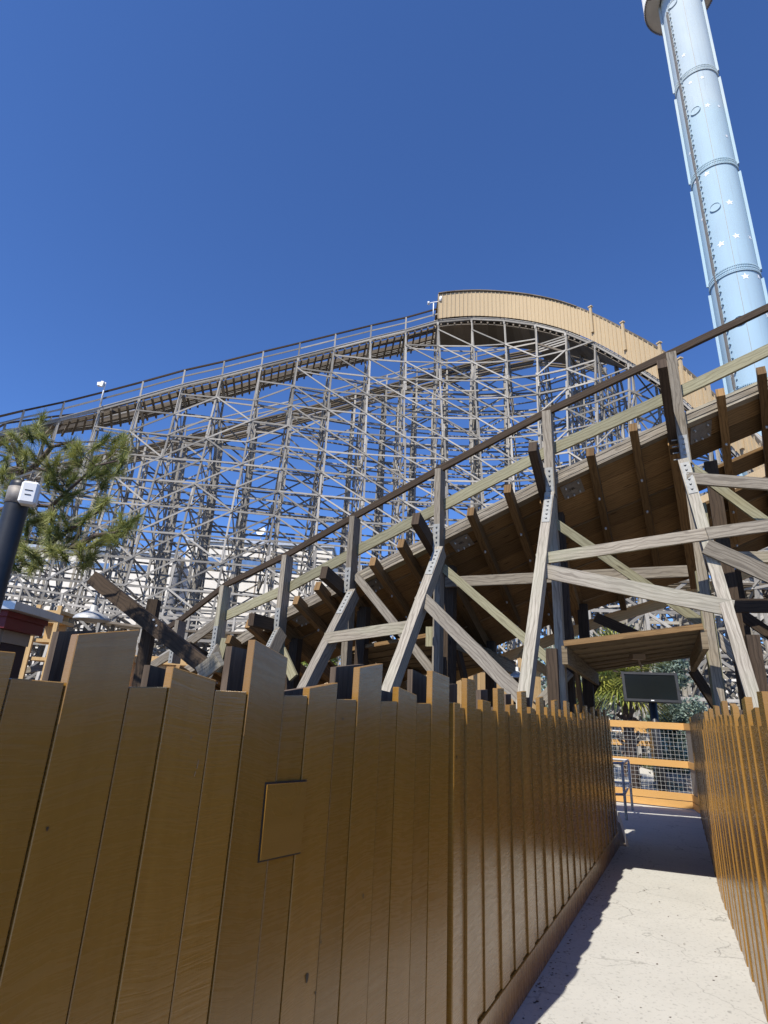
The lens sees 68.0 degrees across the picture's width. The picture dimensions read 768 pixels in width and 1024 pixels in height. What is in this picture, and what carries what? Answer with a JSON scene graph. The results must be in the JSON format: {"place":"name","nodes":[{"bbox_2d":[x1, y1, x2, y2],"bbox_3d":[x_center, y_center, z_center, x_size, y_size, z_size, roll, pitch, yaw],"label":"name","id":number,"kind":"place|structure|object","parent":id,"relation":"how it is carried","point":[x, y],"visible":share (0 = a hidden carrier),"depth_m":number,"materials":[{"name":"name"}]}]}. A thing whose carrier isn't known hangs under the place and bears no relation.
{"place":"outdoors","nodes":[
{"label":"outdoors","id":0,"kind":"place"},
{"bbox_2d":[5,544,184,674],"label":"white building","id":1,"kind":"structure","parent":0,"point":[137,590],"depth_m":58.64,"materials":[{"name":"paint"}]},
{"bbox_2d":[73,562,108,568],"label":"window","id":2,"kind":"structure","parent":1,"relation":"in","point":[102,564],"depth_m":58.95,"materials":[{"name":"blue glass"}]},
{"bbox_2d":[114,564,147,570],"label":"window","id":3,"kind":"structure","parent":1,"relation":"in","point":[144,567],"depth_m":58.95,"materials":[{"name":"blue glass"}]},
{"bbox_2d":[176,538,337,652],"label":"white building","id":4,"kind":"structure","parent":0,"point":[243,586],"depth_m":61.04,"materials":[{"name":"paint"}]},
{"bbox_2d":[189,557,220,568],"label":"window","id":5,"kind":"structure","parent":4,"relation":"in","point":[209,558],"depth_m":61.37,"materials":[{"name":"blue glass"}]},
{"bbox_2d":[226,559,260,570],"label":"window","id":6,"kind":"structure","parent":4,"relation":"in","point":[247,562],"depth_m":61.33,"materials":[{"name":"blue glass"}]},
{"bbox_2d":[256,528,264,539],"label":"satellite dish","id":7,"kind":"object","parent":4,"relation":"on","point":[260,533],"visible":0.51,"depth_m":63.52,"materials":[{"name":"white metal"}]},
{"bbox_2d":[264,560,297,572],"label":"window","id":8,"kind":"structure","parent":4,"relation":"in","point":[277,565],"depth_m":61.28,"materials":[{"name":"blue glass"}]},
{"bbox_2d":[0,0,767,689],"label":"sky","id":9,"kind":"structure","parent":0,"point":[184,184],"materials":[{"name":"blue"}]},
{"bbox_2d":[510,801,767,1023],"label":"path","id":10,"kind":"structure","parent":0,"point":[613,977],"depth_m":3.94,"materials":[{"name":"concrete"}]},
{"bbox_2d":[0,630,619,1023],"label":"plank fence","id":11,"kind":"object","parent":10,"relation":"on","point":[252,840],"visible":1,"depth_m":1.71,"materials":[{"name":"brown paint"}]},
{"bbox_2d":[613,758,633,820],"bbox_3d":[3.803,4.883,10.029,1.430,1.012,1.922,3,-19,0],"label":"pipe handrail","id":12,"kind":"object","parent":10,"relation":"on","point":[623,782],"visible":0.54,"depth_m":9.57,"materials":[{"name":"metal"}]},
{"bbox_2d":[523,849,725,1023],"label":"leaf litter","id":13,"kind":"object","parent":10,"relation":"on","point":[591,933],"visible":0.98,"depth_m":3.88,"materials":[{"name":"brown plant"}]},
{"bbox_2d":[545,624,767,712],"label":"plank canopy","id":14,"kind":"object","parent":10,"relation":"on","point":[589,658],"visible":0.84,"depth_m":5.71,"materials":[{"name":"brown wood"}]},
{"bbox_2d":[689,691,767,1022],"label":"plank fence","id":15,"kind":"object","parent":10,"relation":"on","point":[730,755],"visible":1,"depth_m":3.37,"materials":[{"name":"brown paint"}]},
{"bbox_2d":[614,765,689,795],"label":"path beyond gate","id":16,"kind":"structure","parent":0,"point":[649,778],"depth_m":16.91,"materials":[{"name":"grey concrete"}]},
{"bbox_2d":[612,745,692,846],"bbox_3d":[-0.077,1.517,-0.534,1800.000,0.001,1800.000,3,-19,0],"label":"ground","id":17,"kind":"structure","parent":0,"point":[621,836],"depth_m":9.49,"materials":[{"name":"grey concrete"}]},
{"bbox_2d":[0,479,41,611],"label":"lamp pole","id":18,"kind":"object","parent":17,"relation":"on","point":[21,497],"visible":1,"depth_m":3.60,"materials":[{"name":"black metal"}]},
{"bbox_2d":[0,601,63,678],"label":"kiosk","id":19,"kind":"object","parent":17,"relation":"on","point":[21,624],"visible":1,"depth_m":5.62,"materials":[{"name":"red paint"}]},
{"bbox_2d":[18,605,73,679],"bbox_3d":[-4.833,2.699,7.849,0.621,2.760,0.440,3,-19,0],"label":"lumber rack","id":20,"kind":"object","parent":17,"relation":"on","point":[50,628],"visible":0.26,"depth_m":7.98,"materials":[{"name":"brown wood"}]},
{"bbox_2d":[0,409,145,582],"bbox_3d":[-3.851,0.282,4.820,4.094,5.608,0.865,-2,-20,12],"label":"pine tree","id":21,"kind":"object","parent":17,"relation":"on","point":[74,453],"visible":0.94,"depth_m":4.65,"materials":[{"name":"green plant"}]},
{"bbox_2d":[86,572,223,686],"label":"timber beam","id":22,"kind":"structure","parent":17,"relation":"on","point":[150,623],"depth_m":5.28,"materials":[{"name":"brown wood"}]},
{"bbox_2d":[73,592,110,622],"bbox_3d":[-2.803,0.893,5.520,0.330,0.313,0.330,3,-19,0],"label":"barn lamp","id":23,"kind":"object","parent":22,"relation":"hanging from","point":[92,614],"visible":1,"depth_m":5.47,"materials":[{"name":"metal"}]},
{"bbox_2d":[129,651,187,686],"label":"board wall","id":24,"kind":"structure","parent":17,"relation":"on","point":[167,664],"depth_m":12.15,"materials":[{"name":"beige wood"}]},
{"bbox_2d":[5,585,334,679],"bbox_3d":[-11.463,7.291,27.779,17.828,6.912,3.944,1,-19,5],"label":"coaster run","id":25,"kind":"object","parent":17,"relation":"on","point":[42,651],"visible":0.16,"depth_m":27.94,"materials":[{"name":"grey wood"}]},
{"bbox_2d":[0,347,642,752],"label":"coaster run","id":26,"kind":"object","parent":17,"relation":"on","point":[174,497],"visible":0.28,"depth_m":43.71,"materials":[{"name":"grey wood"}]},
{"bbox_2d":[304,656,340,665],"bbox_3d":[-1.930,5.332,19.282,1.730,5.859,1.729,20,-26,-40],"label":"leafy shrub","id":27,"kind":"object","parent":17,"relation":"on","point":[335,661],"visible":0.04,"depth_m":19.22,"materials":[{"name":"green plant"}]},
{"bbox_2d":[0,289,767,747],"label":"coaster hill","id":28,"kind":"structure","parent":17,"relation":"on","point":[546,327],"depth_m":37.19,"materials":[{"name":"grey wood"}]},
{"bbox_2d":[97,381,105,403],"bbox_3d":[-17.501,-7.358,34.976,0.503,1.474,0.280,3,-19,0],"label":"camera mast","id":29,"kind":"object","parent":28,"relation":"attached to","point":[101,384],"visible":1,"depth_m":35.05,"materials":[{"name":"white metal"}]},
{"bbox_2d":[427,296,441,316],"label":"wind gauge","id":30,"kind":"object","parent":28,"relation":"attached to","point":[440,300],"visible":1,"depth_m":42.63,"materials":[{"name":"white plastic"}]},
{"bbox_2d":[354,653,540,709],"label":"board wall","id":31,"kind":"structure","parent":17,"relation":"on","point":[479,678],"depth_m":13.31,"materials":[{"name":"beige wood"}]},
{"bbox_2d":[138,303,767,714],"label":"coaster track","id":32,"kind":"structure","parent":17,"relation":"on","point":[636,515],"depth_m":7.01,"materials":[{"name":"brown wood"}]},
{"bbox_2d":[351,633,519,703],"bbox_3d":[0.708,3.240,8.317,2.032,2.579,2.942,-6,-21,23],"label":"plank canopy","id":33,"kind":"object","parent":32,"relation":"attached to","point":[382,652],"visible":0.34,"depth_m":8.51,"materials":[{"name":"brown wood"}]},
{"bbox_2d":[510,660,519,677],"bbox_3d":[1.635,1.927,6.984,0.200,0.211,0.200,3,-19,0],"label":"barn lamp","id":34,"kind":"object","parent":33,"relation":"hanging from","point":[516,674],"visible":0.73,"depth_m":6.95,"materials":[{"name":"metal"}]},
{"bbox_2d":[538,635,622,767],"bbox_3d":[6.110,6.212,19.025,3.667,4.795,2.912,-9,-22,30],"label":"dark tree","id":35,"kind":"object","parent":17,"relation":"on","point":[545,686],"visible":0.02,"depth_m":18.89,"materials":[{"name":"green plant"}]},
{"bbox_2d":[575,636,619,714],"bbox_3d":[6.218,5.715,16.596,2.428,4.139,2.463,3,-19,0],"label":"fan palm","id":36,"kind":"object","parent":17,"relation":"on","point":[597,707],"visible":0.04,"depth_m":16.54,"materials":[{"name":"green plant"}]},
{"bbox_2d":[496,578,767,753],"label":"coaster run","id":37,"kind":"object","parent":17,"relation":"on","point":[499,650],"visible":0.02,"depth_m":37.66,"materials":[{"name":"grey wood"}]},
{"bbox_2d":[580,625,684,796],"bbox_3d":[5.916,4.698,13.830,2.724,4.192,2.902,19,-25,-38],"label":"fan palm","id":38,"kind":"object","parent":17,"relation":"on","point":[616,686],"visible":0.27,"depth_m":13.57,"materials":[{"name":"green plant"}]},
{"bbox_2d":[610,726,656,781],"bbox_3d":[6.599,6.803,15.964,2.203,1.597,0.258,-3,-20,15],"label":"rail fence","id":39,"kind":"object","parent":17,"relation":"on","point":[640,730],"visible":0.17,"depth_m":15.98,"materials":[{"name":"brown wood"}]},
{"bbox_2d":[522,573,767,765],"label":"coaster run","id":40,"kind":"object","parent":17,"relation":"on","point":[680,621],"visible":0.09,"depth_m":23.85,"materials":[{"name":"grey wood"}]},
{"bbox_2d":[621,671,681,798],"bbox_3d":[5.748,4.799,12.053,1.131,2.702,0.471,-4,-21,20],"label":"outdoor screen","id":41,"kind":"object","parent":17,"relation":"on","point":[652,689],"visible":0.91,"depth_m":12.20,"materials":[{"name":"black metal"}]},
{"bbox_2d":[621,755,687,771],"bbox_3d":[13.137,10.883,24.846,4.701,0.494,14.139,-9,-22,30],"label":"ground cover","id":42,"kind":"object","parent":17,"relation":"on","point":[647,766],"visible":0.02,"depth_m":21.98,"materials":[{"name":"green plant"}]},
{"bbox_2d":[610,720,699,812],"bbox_3d":[4.536,5.047,11.387,1.206,1.674,3.979,20,-25,-39],"label":"fence","id":43,"kind":"object","parent":17,"relation":"on","point":[666,796],"visible":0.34,"depth_m":11.02,"materials":[{"name":"wood"}]},
{"bbox_2d":[612,727,620,730],"bbox_3d":[4.769,4.446,11.657,0.170,0.085,0.012,-7,-22,26],"label":"notice sign","id":44,"kind":"object","parent":43,"relation":"attached to","point":[616,728],"visible":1,"depth_m":11.66,"materials":[{"name":"white plastic"}]},
{"bbox_2d":[652,771,692,793],"bbox_3d":[7.413,6.963,14.457,1.250,0.698,0.849,3,-19,0],"label":"boulder","id":45,"kind":"object","parent":17,"relation":"on","point":[674,776],"visible":0.45,"depth_m":14.25,"materials":[{"name":"stone"}]},
{"bbox_2d":[638,659,707,791],"bbox_3d":[8.006,5.702,15.396,1.959,4.023,2.270,-2,-20,13],"label":"juniper tree","id":46,"kind":"object","parent":17,"relation":"on","point":[685,708],"visible":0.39,"depth_m":15.25,"materials":[{"name":"green plant"}]},
{"bbox_2d":[642,0,767,549],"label":"observation tower","id":47,"kind":"structure","parent":17,"relation":"on","point":[732,270],"depth_m":39.23,"materials":[{"name":"metal"}]},
{"bbox_2d":[609,654,767,732],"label":"white building","id":48,"kind":"structure","parent":0,"point":[703,675],"depth_m":72.29,"materials":[{"name":"paint"}]}
]}

